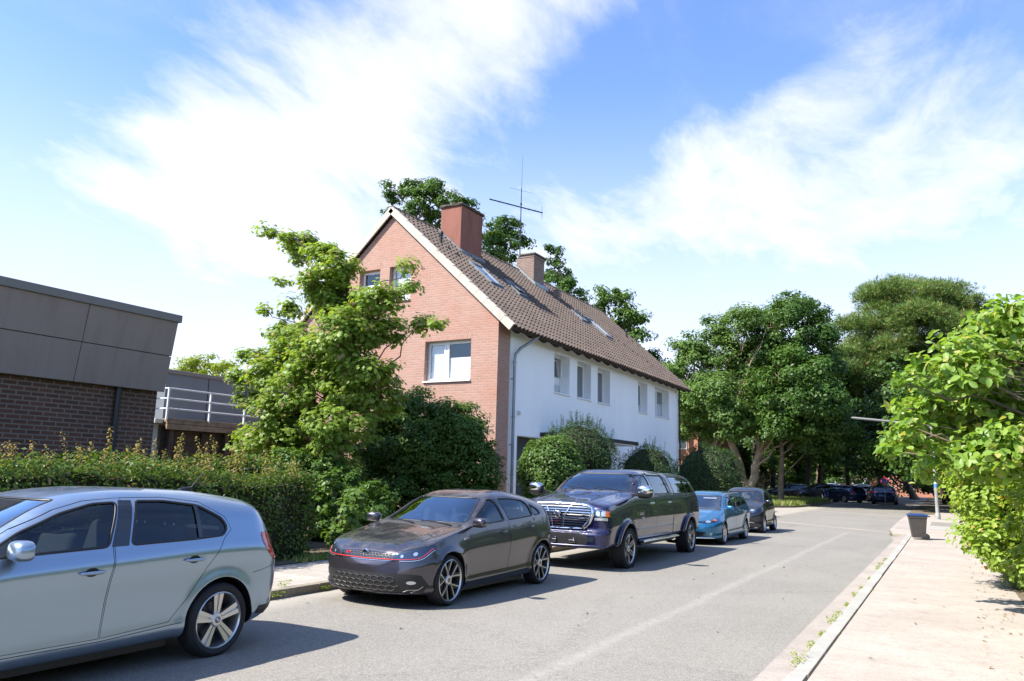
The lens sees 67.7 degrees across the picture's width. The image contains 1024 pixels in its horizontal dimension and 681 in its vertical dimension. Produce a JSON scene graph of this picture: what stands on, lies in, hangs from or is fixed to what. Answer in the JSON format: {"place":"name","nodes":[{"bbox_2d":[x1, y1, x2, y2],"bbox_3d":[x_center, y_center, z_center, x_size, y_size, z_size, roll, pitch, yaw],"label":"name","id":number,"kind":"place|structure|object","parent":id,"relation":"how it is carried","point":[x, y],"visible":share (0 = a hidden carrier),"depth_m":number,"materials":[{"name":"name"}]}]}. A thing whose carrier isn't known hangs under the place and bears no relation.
{"place":"outdoors","nodes":[
{"label":"outdoors","id":0,"kind":"place"},
{"bbox_2d":[272,560,328,588],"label":"pavement","id":1,"kind":"structure","parent":0,"point":[306,572],"depth_m":11.21,"materials":[{"name":"beige concrete"}]},
{"bbox_2d":[274,521,332,564],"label":"garden ground","id":2,"kind":"structure","parent":0,"point":[316,546],"depth_m":14.48,"materials":[{"name":"soil"}]},
{"bbox_2d":[150,418,162,457],"bbox_3d":[-9.953,3.137,20.381,1.300,3.560,0.240,-4,-11,29],"label":"wall stub","id":3,"kind":"object","parent":2,"relation":"on","point":[155,428],"depth_m":20.24,"materials":[{"name":"grey concrete"}]},
{"bbox_2d":[0,427,324,562],"bbox_3d":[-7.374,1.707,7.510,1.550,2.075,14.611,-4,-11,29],"label":"clipped hedge","id":4,"kind":"object","parent":2,"relation":"on","point":[279,506],"visible":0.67,"depth_m":11.56,"materials":[{"name":"green plant"}]},
{"bbox_2d":[159,429,324,467],"bbox_3d":[-7.808,4.143,22.880,0.107,2.548,6.350,-4,-11,29],"label":"board fence","id":5,"kind":"object","parent":2,"relation":"on","point":[190,439],"visible":0.1,"depth_m":21.27,"materials":[{"name":"brown wood"}]},
{"bbox_2d":[156,387,331,463],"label":"raised deck","id":6,"kind":"structure","parent":2,"relation":"on","point":[171,425],"depth_m":21.20,"materials":[{"name":"grey wood"}]},
{"bbox_2d":[283,550,329,562],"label":"grass","id":7,"kind":"structure","parent":2,"relation":"on","point":[313,557],"depth_m":12.75,"materials":[{"name":"green plant"}]},
{"bbox_2d":[271,447,401,541],"bbox_3d":[-3.720,3.466,16.460,3.548,2.314,1.733,-4,-11,29],"label":"tall shrub","id":8,"kind":"object","parent":2,"relation":"on","point":[373,503],"visible":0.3,"depth_m":16.41,"materials":[{"name":"green plant"}]},
{"bbox_2d":[223,220,450,486],"bbox_3d":[-4.369,0.615,18.198,7.258,8.056,2.884,-4,-11,29],"label":"maple tree","id":9,"kind":"object","parent":2,"relation":"on","point":[344,377],"visible":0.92,"depth_m":17.77,"materials":[{"name":"green plant"}]},
{"bbox_2d":[311,468,381,548],"bbox_3d":[-3.050,3.267,14.507,1.094,1.635,1.957,9,-12,-36],"label":"leafy shrub","id":10,"kind":"object","parent":2,"relation":"on","point":[352,515],"visible":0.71,"depth_m":14.41,"materials":[{"name":"green plant"}]},
{"bbox_2d":[347,384,508,519],"bbox_3d":[-2.522,3.360,19.877,5.517,4.600,2.535,-4,-11,29],"label":"tall shrub","id":11,"kind":"object","parent":2,"relation":"on","point":[437,445],"visible":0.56,"depth_m":19.17,"materials":[{"name":"green plant"}]},
{"bbox_2d":[516,433,586,498],"bbox_3d":[1.075,3.494,20.111,1.895,2.106,1.918,-4,-11,29],"label":"round bush","id":12,"kind":"object","parent":2,"relation":"on","point":[554,463],"visible":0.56,"depth_m":19.62,"materials":[{"name":"green plant"}]},
{"bbox_2d":[0,496,927,680],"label":"road","id":13,"kind":"structure","parent":0,"point":[667,620],"depth_m":8.45,"materials":[{"name":"grey asphalt"}]},
{"bbox_2d":[0,471,274,678],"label":"hatchback car","id":14,"kind":"object","parent":13,"relation":"on","point":[89,573],"visible":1,"depth_m":6.01,"materials":[{"name":"silver paint"}]},
{"bbox_2d":[327,482,551,605],"bbox_3d":[-0.867,2.782,10.944,1.981,1.485,3.912,-4,-11,29],"label":"hatchback car","id":15,"kind":"object","parent":13,"relation":"on","point":[444,547],"visible":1,"depth_m":9.99,"materials":[{"name":"grey paint"}]},
{"bbox_2d":[529,467,698,568],"bbox_3d":[2.189,3.580,15.963,2.586,1.845,5.820,-4,-11,29],"label":"suv","id":16,"kind":"object","parent":13,"relation":"on","point":[622,513],"visible":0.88,"depth_m":14.55,"materials":[{"name":"blue paint"}]},
{"bbox_2d":[228,536,1012,657],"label":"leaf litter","id":17,"kind":"object","parent":13,"relation":"on","point":[712,573],"visible":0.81,"depth_m":10.56,"materials":[{"name":"plant"}]},
{"bbox_2d":[665,490,749,543],"bbox_3d":[5.314,4.756,20.780,1.895,1.300,4.104,-4,-11,29],"label":"estate car","id":18,"kind":"object","parent":13,"relation":"on","point":[724,516],"visible":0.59,"depth_m":20.10,"materials":[{"name":"blue paint"}]},
{"bbox_2d":[727,487,776,532],"bbox_3d":[7.597,5.481,24.847,1.815,1.391,2.465,-4,-11,29],"label":"city car","id":19,"kind":"object","parent":13,"relation":"on","point":[762,513],"visible":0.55,"depth_m":24.32,"materials":[{"name":"black paint"}]},
{"bbox_2d":[777,521,890,532],"bbox_3d":[11.382,6.937,28.637,0.485,0.001,7.256,5,-11,-20],"label":"road strip","id":20,"kind":"object","parent":13,"relation":"on","point":[834,527],"visible":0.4,"depth_m":27.66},
{"bbox_2d":[821,485,866,502],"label":"parked car","id":21,"kind":"object","parent":13,"relation":"on","point":[847,493],"visible":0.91,"depth_m":62.28,"materials":[{"name":"blue paint"}]},
{"bbox_2d":[800,509,900,516],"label":"road strip","id":22,"kind":"object","parent":13,"relation":"on","point":[853,513],"visible":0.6,"depth_m":40.58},
{"bbox_2d":[856,484,870,490],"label":"parked car","id":23,"kind":"object","parent":13,"relation":"on","point":[865,486],"visible":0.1,"depth_m":73.96,"materials":[{"name":"white paint"}]},
{"bbox_2d":[866,486,873,501],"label":"parked car","id":24,"kind":"object","parent":13,"relation":"on","point":[868,491],"visible":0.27,"depth_m":66.92,"materials":[{"name":"black paint"}]},
{"bbox_2d":[880,477,887,504],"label":"round sign","id":25,"kind":"object","parent":13,"relation":"on","point":[884,480],"visible":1,"depth_m":58.59,"materials":[{"name":"red"}]},
{"bbox_2d":[870,485,898,504],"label":"parked car","id":26,"kind":"object","parent":13,"relation":"on","point":[878,493],"visible":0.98,"depth_m":59.00,"materials":[{"name":"blue paint"}]},
{"bbox_2d":[0,0,1023,483],"label":"sky","id":27,"kind":"structure","parent":0,"point":[695,158],"materials":[{"name":"blue"}]},
{"bbox_2d":[274,482,952,565],"bbox_3d":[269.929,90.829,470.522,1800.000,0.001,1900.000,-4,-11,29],"label":"ground","id":28,"kind":"structure","parent":0,"point":[929,498],"depth_m":65.15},
{"bbox_2d":[0,276,182,474],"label":"flat roofed building","id":29,"kind":"structure","parent":28,"relation":"on","point":[83,370],"depth_m":14.02,"materials":[{"name":"metal"}]},
{"bbox_2d":[169,351,240,377],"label":"broadleaf tree","id":30,"kind":"object","parent":28,"relation":"on","point":[192,364],"visible":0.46,"depth_m":60.21,"materials":[{"name":"green plant"}]},
{"bbox_2d":[155,369,293,460],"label":"grey block","id":31,"kind":"structure","parent":28,"relation":"on","point":[194,381],"depth_m":23.54,"materials":[{"name":"grey metal"}]},
{"bbox_2d":[270,546,574,599],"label":"kerb","id":32,"kind":"structure","parent":28,"relation":"on","point":[300,589],"depth_m":9.99,"materials":[{"name":"grey concrete"}]},
{"bbox_2d":[378,176,479,228],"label":"broadleaf tree","id":33,"kind":"object","parent":28,"relation":"on","point":[432,189],"visible":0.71,"depth_m":59.39,"materials":[{"name":"green plant"}]},
{"bbox_2d":[288,202,690,505],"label":"brick house","id":34,"kind":"structure","parent":28,"relation":"on","point":[522,352],"depth_m":26.70,"materials":[{"name":"red brick"}]},
{"bbox_2d":[363,271,379,291],"bbox_3d":[-4.853,-1.832,27.132,0.920,1.190,0.328,-4,-11,29],"label":"window","id":35,"kind":"structure","parent":34,"relation":"in","point":[372,275],"depth_m":27.29,"materials":[{"name":"white plastic"}]},
{"bbox_2d":[393,267,410,298],"bbox_3d":[-3.686,-1.926,26.481,0.920,1.210,0.328,-4,-11,29],"label":"window","id":36,"kind":"structure","parent":34,"relation":"in","point":[399,275],"depth_m":26.53,"materials":[{"name":"clear glass"}]},
{"bbox_2d":[427,340,470,380],"bbox_3d":[-1.929,0.696,24.976,1.800,1.320,0.328,-4,-11,29],"label":"window","id":37,"kind":"structure","parent":34,"relation":"in","point":[451,360],"depth_m":25.00,"materials":[{"name":"white plastic"}]},
{"bbox_2d":[469,260,505,290],"bbox_3d":[-0.922,-2.333,27.536,1.150,1.083,0.880,-4,-11,29],"label":"roof window","id":38,"kind":"structure","parent":34,"relation":"in","point":[481,269],"depth_m":27.44,"materials":[{"name":"grey"}]},
{"bbox_2d":[489,161,542,258],"bbox_3d":[0.204,-5.745,35.580,3.000,6.400,0.095,8,-12,-34],"label":"roof aerial","id":39,"kind":"object","parent":34,"relation":"attached to","point":[520,213],"visible":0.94,"depth_m":35.65,"materials":[{"name":"grey metal"}]},
{"bbox_2d":[503,278,529,300],"bbox_3d":[0.161,-1.936,29.276,0.890,0.846,0.650,-4,-11,29],"label":"roof window","id":40,"kind":"structure","parent":34,"relation":"in","point":[512,285],"depth_m":29.14,"materials":[{"name":"grey"}]},
{"bbox_2d":[516,437,538,496],"bbox_3d":[0.379,4.634,25.598,0.040,2.735,2.490,-4,-11,29],"label":"garage door","id":41,"kind":"structure","parent":34,"relation":"in","point":[521,441],"depth_m":25.45,"materials":[{"name":"grey"}]},
{"bbox_2d":[554,356,561,392],"bbox_3d":[1.421,1.268,27.987,0.327,1.400,1.280,-4,-11,29],"label":"window","id":42,"kind":"structure","parent":34,"relation":"in","point":[557,382],"depth_m":28.39,"materials":[{"name":"white plastic"}]},
{"bbox_2d":[577,364,583,397],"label":"window","id":43,"kind":"structure","parent":34,"relation":"in","point":[582,366],"depth_m":30.08,"materials":[{"name":"white plastic"}]},
{"bbox_2d":[571,309,589,324],"bbox_3d":[3.098,-1.043,34.695,0.730,0.700,0.700,-4,-11,29],"label":"roof window","id":44,"kind":"structure","parent":34,"relation":"in","point":[579,315],"depth_m":34.58,"materials":[{"name":"grey"}]},
{"bbox_2d":[585,316,612,340],"bbox_3d":[4.086,-0.539,35.738,1.250,1.174,0.820,-4,-11,29],"label":"roof window","id":45,"kind":"structure","parent":34,"relation":"in","point":[592,321],"depth_m":35.64,"materials":[{"name":"grey"}]},
{"bbox_2d":[598,370,602,402],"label":"window","id":46,"kind":"structure","parent":34,"relation":"in","point":[600,372],"depth_m":31.75,"materials":[{"name":"white plastic"}]},
{"bbox_2d":[638,383,640,411],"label":"window","id":47,"kind":"structure","parent":34,"relation":"in","point":[639,406],"depth_m":35.66,"materials":[{"name":"white plastic"}]},
{"bbox_2d":[655,389,662,416],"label":"window","id":48,"kind":"structure","parent":34,"relation":"in","point":[658,408],"depth_m":38.09,"materials":[{"name":"white plastic"}]},
{"bbox_2d":[479,211,536,264],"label":"broadleaf tree","id":49,"kind":"object","parent":28,"relation":"on","point":[492,237],"visible":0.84,"depth_m":59.71,"materials":[{"name":"green plant"}]},
{"bbox_2d":[543,243,591,303],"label":"broadleaf tree","id":50,"kind":"object","parent":28,"relation":"on","point":[568,284],"visible":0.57,"depth_m":59.51,"materials":[{"name":"green plant"}]},
{"bbox_2d":[672,442,745,492],"bbox_3d":[8.899,6.215,34.640,3.422,3.340,3.458,-4,-11,29],"label":"round bush","id":51,"kind":"object","parent":28,"relation":"on","point":[707,468],"visible":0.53,"depth_m":33.68,"materials":[{"name":"green plant"}]},
{"bbox_2d":[732,437,779,492],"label":"broadleaf tree","id":52,"kind":"object","parent":28,"relation":"on","point":[745,452],"visible":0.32,"depth_m":66.83,"materials":[{"name":"green plant"}]},
{"bbox_2d":[735,434,788,457],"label":"broadleaf tree","id":53,"kind":"object","parent":28,"relation":"on","point":[741,440],"visible":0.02,"depth_m":74.67,"materials":[{"name":"green plant"}]},
{"bbox_2d":[739,459,818,485],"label":"broadleaf tree","id":54,"kind":"object","parent":28,"relation":"on","point":[800,476],"visible":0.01,"depth_m":82.50,"materials":[{"name":"green plant"}]},
{"bbox_2d":[766,483,807,496],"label":"parked car","id":55,"kind":"object","parent":28,"relation":"on","point":[788,488],"visible":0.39,"depth_m":66.25,"materials":[{"name":"paint"}]},
{"bbox_2d":[759,460,816,487],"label":"broadleaf tree","id":56,"kind":"object","parent":28,"relation":"on","point":[800,470],"visible":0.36,"depth_m":78.25,"materials":[{"name":"green plant"}]},
{"bbox_2d":[762,447,817,489],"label":"broadleaf tree","id":57,"kind":"object","parent":28,"relation":"on","point":[764,486],"depth_m":79.82,"materials":[{"name":"green plant"}]},
{"bbox_2d":[758,441,844,486],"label":"broadleaf tree","id":58,"kind":"object","parent":28,"relation":"on","point":[828,461],"visible":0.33,"depth_m":72.26,"materials":[{"name":"green plant"}]},
{"bbox_2d":[738,436,869,488],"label":"wood","id":59,"kind":"object","parent":28,"relation":"on","point":[859,481],"visible":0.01,"depth_m":142.90,"materials":[{"name":"green plant"}]},
{"bbox_2d":[774,501,833,507],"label":"kerb","id":60,"kind":"structure","parent":28,"relation":"on","point":[792,506],"depth_m":49.11,"materials":[{"name":"grey concrete"}]},
{"bbox_2d":[770,350,844,488],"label":"broadleaf tree","id":61,"kind":"object","parent":28,"relation":"on","point":[773,482],"depth_m":69.12,"materials":[{"name":"green plant"}]},
{"bbox_2d":[790,483,835,501],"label":"parked car","id":62,"kind":"object","parent":28,"relation":"on","point":[814,490],"visible":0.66,"depth_m":64.74,"materials":[{"name":"paint"}]},
{"bbox_2d":[772,385,859,499],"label":"maple tree","id":63,"kind":"object","parent":28,"relation":"on","point":[809,448],"visible":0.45,"depth_m":49.73,"materials":[{"name":"green plant"}]},
{"bbox_2d":[810,464,842,484],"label":"broadleaf tree","id":64,"kind":"object","parent":28,"relation":"on","point":[832,479],"visible":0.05,"depth_m":97.60,"materials":[{"name":"green plant"}]},
{"bbox_2d":[753,536,905,680],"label":"gutter","id":65,"kind":"object","parent":28,"relation":"on","point":[780,667],"visible":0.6,"depth_m":8.57,"materials":[{"name":"grey concrete"}]},
{"bbox_2d":[789,648,807,665],"bbox_3d":[2.540,2.818,6.761,0.164,0.125,0.375,-2,-10,19],"label":"weed tuft","id":66,"kind":"object","parent":65,"relation":"on","point":[792,662],"visible":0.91,"depth_m":6.77,"materials":[{"name":"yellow plant"}]},
{"bbox_2d":[826,615,836,623],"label":"weed tuft","id":67,"kind":"object","parent":65,"relation":"on","point":[830,619],"visible":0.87,"depth_m":8.74,"materials":[{"name":"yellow plant"}]},
{"bbox_2d":[805,368,860,485],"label":"broadleaf tree","id":68,"kind":"object","parent":28,"relation":"on","point":[808,465],"visible":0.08,"depth_m":68.80,"materials":[{"name":"green plant"}]},
{"bbox_2d":[811,447,855,482],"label":"broadleaf tree","id":69,"kind":"object","parent":28,"relation":"on","point":[846,459],"visible":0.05,"depth_m":83.33,"materials":[{"name":"green plant"}]},
{"bbox_2d":[817,427,856,482],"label":"broadleaf tree","id":70,"kind":"object","parent":28,"relation":"on","point":[819,478],"depth_m":77.47,"materials":[{"name":"brown plant"}]},
{"bbox_2d":[783,534,910,680],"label":"kerb","id":71,"kind":"structure","parent":28,"relation":"on","point":[819,650],"depth_m":8.30,"materials":[{"name":"grey concrete"}]},
{"bbox_2d":[844,465,849,484],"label":"broadleaf tree","id":72,"kind":"object","parent":28,"relation":"on","point":[847,477],"depth_m":87.04,"materials":[{"name":"brown plant"}]},
{"bbox_2d":[824,466,897,494],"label":"broadleaf tree","id":73,"kind":"object","parent":28,"relation":"on","point":[851,480],"visible":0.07,"depth_m":100.98,"materials":[{"name":"green plant"}]},
{"bbox_2d":[813,445,920,499],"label":"broadleaf tree","id":74,"kind":"object","parent":28,"relation":"on","point":[833,473],"visible":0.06,"depth_m":83.37,"materials":[{"name":"green plant"}]},
{"bbox_2d":[842,398,896,450],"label":"broadleaf tree","id":75,"kind":"object","parent":28,"relation":"on","point":[877,427],"visible":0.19,"depth_m":54.54,"materials":[{"name":"green plant"}]},
{"bbox_2d":[849,455,912,498],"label":"broadleaf tree","id":76,"kind":"object","parent":28,"relation":"on","point":[869,477],"visible":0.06,"depth_m":82.39,"materials":[{"name":"green plant"}]},
{"bbox_2d":[835,397,943,489],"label":"broadleaf tree","id":77,"kind":"object","parent":28,"relation":"on","point":[854,465],"visible":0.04,"depth_m":63.41,"materials":[{"name":"green plant"}]},
{"bbox_2d":[858,429,951,486],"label":"broadleaf tree","id":78,"kind":"object","parent":28,"relation":"on","point":[901,462],"visible":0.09,"depth_m":44.72,"materials":[{"name":"green plant"}]},
{"bbox_2d":[870,474,940,497],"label":"brick house","id":79,"kind":"structure","parent":28,"relation":"on","point":[930,495],"depth_m":98.18,"materials":[{"name":"brick"}]},
{"bbox_2d":[852,430,962,509],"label":"broadleaf tree","id":80,"kind":"object","parent":28,"relation":"on","point":[874,461],"visible":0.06,"depth_m":50.92,"materials":[{"name":"green plant"}]},
{"bbox_2d":[887,477,940,499],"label":"broadleaf tree","id":81,"kind":"object","parent":28,"relation":"on","point":[904,489],"visible":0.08,"depth_m":86.08,"materials":[{"name":"green plant"}]},
{"bbox_2d":[909,476,951,496],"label":"broadleaf tree","id":82,"kind":"object","parent":28,"relation":"on","point":[926,489],"visible":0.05,"depth_m":73.48,"materials":[{"name":"green plant"}]},
{"bbox_2d":[678,412,734,462],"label":"brick house","id":83,"kind":"structure","parent":0,"point":[692,443],"depth_m":58.60,"materials":[{"name":"brick"}]},
{"bbox_2d":[678,439,686,448],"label":"window","id":84,"kind":"structure","parent":83,"relation":"in","point":[683,445],"depth_m":58.60,"materials":[{"name":"glass"}]},
{"bbox_2d":[807,508,1023,680],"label":"pavement","id":85,"kind":"structure","parent":0,"point":[938,641],"depth_m":8.64,"materials":[{"name":"beige concrete"}]},
{"bbox_2d":[851,417,940,518],"bbox_3d":[18.138,5.975,36.154,3.546,4.735,0.219,-3,-11,23],"label":"street lamp","id":86,"kind":"object","parent":85,"relation":"on","point":[937,514],"visible":0.41,"depth_m":35.29,"materials":[{"name":"grey metal"}]},
{"bbox_2d":[895,521,909,528],"bbox_3d":[15.297,7.110,29.367,0.980,0.001,6.800,-4,-11,29],"label":"road patch","id":87,"kind":"object","parent":85,"relation":"on","point":[902,525],"visible":0.4,"depth_m":29.01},
{"bbox_2d":[906,513,929,539],"bbox_3d":[11.775,5.381,22.078,0.579,0.725,0.490,-2,-11,21],"label":"wheelie bin","id":88,"kind":"object","parent":85,"relation":"on","point":[918,523],"visible":1,"depth_m":21.91,"materials":[{"name":"plastic"}]},
{"bbox_2d":[930,522,956,526],"bbox_3d":[17.457,7.389,30.645,1.100,0.001,3.600,-4,-11,29],"label":"road patch","id":89,"kind":"object","parent":85,"relation":"on","point":[941,524],"visible":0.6,"depth_m":30.62,"materials":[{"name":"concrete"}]},
{"bbox_2d":[930,526,956,530],"bbox_3d":[15.744,6.840,27.759,0.900,0.001,2.800,-4,-11,29],"label":"road patch","id":90,"kind":"object","parent":85,"relation":"on","point":[938,528],"visible":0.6,"depth_m":27.69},
{"bbox_2d":[873,291,1023,488],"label":"leaved tree","id":91,"kind":"object","parent":85,"relation":"on","point":[979,414],"visible":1,"depth_m":9.12,"materials":[{"name":"green plant"}]},
{"bbox_2d":[966,556,1023,678],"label":"leaf litter","id":92,"kind":"object","parent":85,"relation":"on","point":[996,609],"visible":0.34,"depth_m":9.60,"materials":[{"name":"plant"}]},
{"bbox_2d":[907,500,956,514],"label":"verge","id":93,"kind":"structure","parent":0,"point":[927,507],"depth_m":52.84,"materials":[{"name":"concrete"}]},
{"bbox_2d":[830,272,994,503],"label":"pine tree","id":94,"kind":"object","parent":93,"relation":"on","point":[925,304],"visible":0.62,"depth_m":66.76,"materials":[{"name":"green plant"}]},
{"bbox_2d":[959,509,1023,603],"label":"verge","id":95,"kind":"structure","parent":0,"point":[1019,592],"depth_m":11.66,"materials":[{"name":"soil"}]},
{"bbox_2d":[853,353,928,433],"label":"broadleaf tree","id":96,"kind":"object","parent":95,"relation":"on","point":[884,394],"visible":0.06,"depth_m":51.70,"materials":[{"name":"green plant"}]},
{"bbox_2d":[890,373,960,439],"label":"broadleaf tree","id":97,"kind":"object","parent":95,"relation":"on","point":[901,390],"visible":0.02,"depth_m":42.17,"materials":[{"name":"green plant"}]},
{"bbox_2d":[933,327,1023,576],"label":"lime shrub","id":98,"kind":"object","parent":95,"relation":"on","point":[983,536],"visible":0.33,"depth_m":11.93,"materials":[{"name":"green plant"}]},
{"bbox_2d":[985,482,1023,590],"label":"lime shrub","id":99,"kind":"object","parent":95,"relation":"on","point":[1015,497],"visible":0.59,"depth_m":10.31,"materials":[{"name":"green plant"}]},
{"label":"forecourt","id":100,"kind":"structure","parent":0,"visible":0},
{"bbox_2d":[545,410,620,469],"bbox_3d":[1.957,3.197,22.007,2.475,2.443,2.461,-4,-11,29],"label":"round bush","id":101,"kind":"object","parent":100,"relation":"on","point":[593,449],"visible":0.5,"depth_m":21.43,"materials":[{"name":"green plant"}]},
{"bbox_2d":[617,436,679,473],"bbox_3d":[4.914,4.754,27.825,2.338,2.598,2.214,2,-10,-1],"label":"round bush","id":102,"kind":"object","parent":100,"relation":"on","point":[652,459],"visible":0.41,"depth_m":27.35,"materials":[{"name":"green plant"}]},
{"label":"island ground","id":103,"kind":"structure","parent":0,"visible":0},
{"bbox_2d":[591,284,658,348],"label":"broadleaf tree","id":104,"kind":"object","parent":103,"relation":"on","point":[631,317],"visible":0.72,"depth_m":58.09,"materials":[{"name":"green plant"}]},
{"bbox_2d":[647,347,673,365],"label":"broadleaf tree","id":105,"kind":"object","parent":103,"relation":"on","point":[657,356],"visible":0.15,"depth_m":58.17,"materials":[{"name":"green plant"}]},
{"bbox_2d":[661,301,776,449],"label":"maple tree","id":106,"kind":"object","parent":103,"relation":"on","point":[718,414],"visible":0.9,"depth_m":52.86,"materials":[{"name":"green plant"}]},
{"bbox_2d":[707,337,806,486],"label":"broadleaf tree","id":107,"kind":"object","parent":103,"relation":"on","point":[754,449],"visible":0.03,"depth_m":60.61,"materials":[{"name":"green plant"}]},
{"bbox_2d":[741,495,829,505],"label":"grass","id":108,"kind":"structure","parent":103,"relation":"on","point":[792,500],"depth_m":51.83,"materials":[{"name":"green plant"}]},
{"bbox_2d":[728,289,865,498],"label":"maple tree","id":109,"kind":"object","parent":103,"relation":"on","point":[820,374],"visible":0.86,"depth_m":49.84,"materials":[{"name":"green plant"}]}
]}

